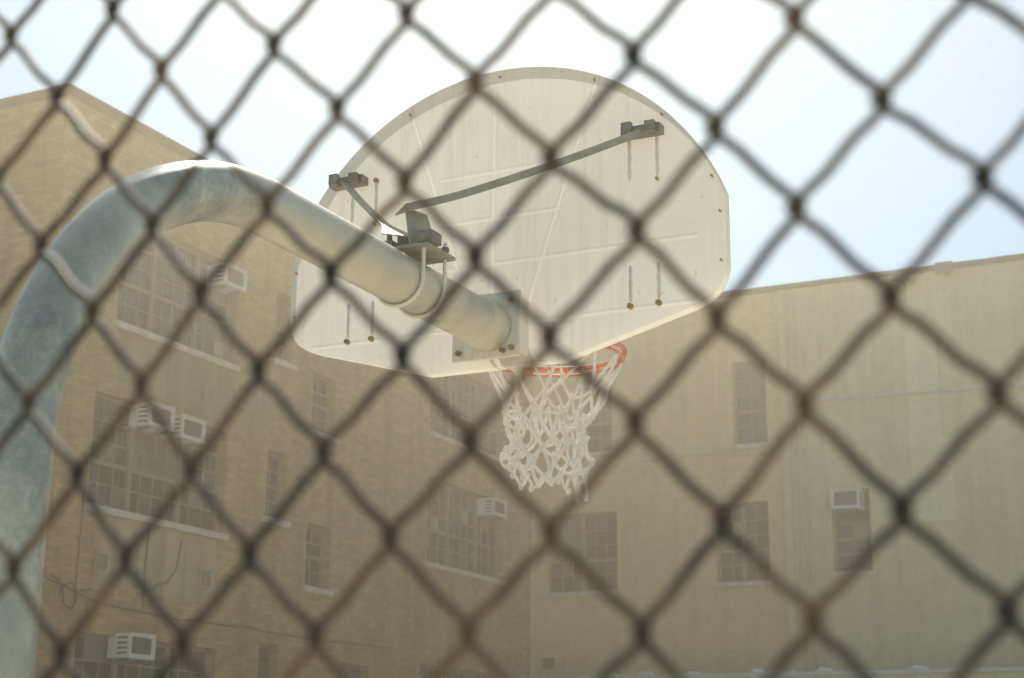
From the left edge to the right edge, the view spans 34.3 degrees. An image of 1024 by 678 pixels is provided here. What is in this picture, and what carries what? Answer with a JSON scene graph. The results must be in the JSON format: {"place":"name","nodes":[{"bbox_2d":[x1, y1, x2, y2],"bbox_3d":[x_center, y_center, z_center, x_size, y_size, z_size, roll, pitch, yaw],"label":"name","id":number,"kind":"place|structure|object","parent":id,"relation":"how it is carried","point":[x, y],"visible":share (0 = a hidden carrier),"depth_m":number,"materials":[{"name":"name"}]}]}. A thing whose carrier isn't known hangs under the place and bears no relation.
{"place":"outdoors","nodes":[
{"label":"outdoors","id":0,"kind":"place"},
{"bbox_2d":[531,260,1023,677],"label":"walls","id":1,"kind":"structure","parent":0,"point":[915,601],"depth_m":33.05,"materials":[{"name":"beige paint"}]},
{"bbox_2d":[542,362,876,597],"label":"windows","id":2,"kind":"structure","parent":1,"relation":"attached to","point":[590,540],"depth_m":34.15,"materials":[{"name":"glass"}]},
{"bbox_2d":[830,488,864,513],"bbox_3d":[6.573,3.175,32.460,0.572,0.436,0.450,-7,-17,26],"label":"window air conditioner","id":3,"kind":"object","parent":2,"relation":"attached to","point":[847,499],"depth_m":32.31,"materials":[{"name":"white metal"}]},
{"bbox_2d":[542,290,956,671],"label":"wall patches","id":4,"kind":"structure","parent":1,"relation":"attached to","point":[939,491],"depth_m":32.42,"materials":[{"name":"beige paint"}]},
{"bbox_2d":[643,296,1023,671],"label":"conduits","id":5,"kind":"object","parent":1,"relation":"attached to","point":[809,476],"visible":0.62,"depth_m":32.85,"materials":[{"name":"beige metal"}]},
{"bbox_2d":[717,253,1023,298],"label":"coping","id":6,"kind":"object","parent":1,"relation":"on","point":[928,268],"visible":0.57,"depth_m":33.58,"materials":[{"name":"beige concrete"}]},
{"bbox_2d":[892,269,909,280],"bbox_3d":[7.769,-1.232,33.000,0.340,0.280,0.320,-7,-17,26],"label":"flood light","id":7,"kind":"object","parent":1,"relation":"attached to","point":[895,273],"visible":0.26,"depth_m":32.91,"materials":[{"name":"white metal"}]},
{"bbox_2d":[935,260,952,275],"bbox_3d":[8.531,-1.382,32.649,0.340,0.280,0.320,-7,-17,26],"label":"flood light","id":8,"kind":"object","parent":1,"relation":"attached to","point":[945,268],"visible":1,"depth_m":32.51,"materials":[{"name":"white metal"}]},
{"label":"ground","id":9,"kind":"structure","parent":0,"visible":0},
{"bbox_2d":[0,95,532,677],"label":"walls","id":10,"kind":"structure","parent":9,"relation":"on","point":[390,457],"depth_m":27.20,"materials":[{"name":"brown brick"}]},
{"bbox_2d":[0,84,208,159],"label":"coping","id":11,"kind":"object","parent":10,"relation":"on","point":[81,95],"visible":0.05,"depth_m":24.07,"materials":[{"name":"beige concrete"}]},
{"bbox_2d":[93,332,269,602],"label":"wall patches","id":12,"kind":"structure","parent":10,"relation":"attached to","point":[205,389],"depth_m":24.73,"materials":[{"name":"paint"}]},
{"bbox_2d":[47,498,391,647],"bbox_3d":[-4.148,3.804,26.003,0.017,1.660,9.002,-7,-17,26],"label":"utility cable","id":13,"kind":"object","parent":10,"relation":"attached to","point":[75,591],"visible":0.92,"depth_m":23.48,"materials":[{"name":"black rubber"}]},
{"bbox_2d":[73,236,508,677],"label":"windows","id":14,"kind":"structure","parent":10,"relation":"attached to","point":[135,475],"depth_m":25.64,"materials":[{"name":"glass"}]},
{"bbox_2d":[107,632,155,663],"bbox_3d":[-5.346,4.339,23.281,0.410,0.396,0.552,-7,-17,26],"label":"window air conditioner","id":15,"kind":"object","parent":14,"relation":"attached to","point":[136,648],"depth_m":23.12,"materials":[{"name":"white metal"}]},
{"bbox_2d":[128,402,174,435],"bbox_3d":[-5.268,1.169,24.235,0.410,0.396,0.552,-7,-17,26],"label":"window air conditioner","id":16,"kind":"object","parent":14,"relation":"attached to","point":[141,418],"depth_m":24.07,"materials":[{"name":"white metal"}]},
{"bbox_2d":[161,414,205,447],"bbox_3d":[-4.934,1.387,24.872,0.410,0.396,0.552,-7,-17,26],"label":"window air conditioner","id":17,"kind":"object","parent":14,"relation":"attached to","point":[189,431],"depth_m":24.76,"materials":[{"name":"white metal"}]},
{"bbox_2d":[206,263,247,295],"bbox_3d":[-4.529,-0.938,26.293,0.410,0.396,0.552,-7,-17,26],"label":"window air conditioner","id":18,"kind":"object","parent":14,"relation":"attached to","point":[231,280],"depth_m":26.19,"materials":[{"name":"white metal"}]},
{"bbox_2d":[477,497,506,520],"bbox_3d":[-0.411,3.467,33.725,0.410,0.396,0.552,-7,-17,26],"label":"window air conditioner","id":19,"kind":"object","parent":14,"relation":"attached to","point":[494,508],"depth_m":33.55,"materials":[{"name":"white metal"}]},
{"bbox_2d":[0,67,730,677],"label":"basketball hoop","id":20,"kind":"object","parent":9,"relation":"on","point":[554,247],"visible":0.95,"depth_m":4.97,"materials":[{"name":"paint"}]},
{"bbox_2d":[0,0,1023,677],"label":"chain link fence","id":21,"kind":"object","parent":9,"relation":"on","point":[996,394],"visible":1,"depth_m":0.72,"materials":[{"name":"metal"}]},
{"bbox_2d":[534,665,1023,677],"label":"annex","id":22,"kind":"object","parent":9,"relation":"on","point":[917,671],"visible":0.67,"depth_m":29.73,"materials":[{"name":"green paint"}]}
]}

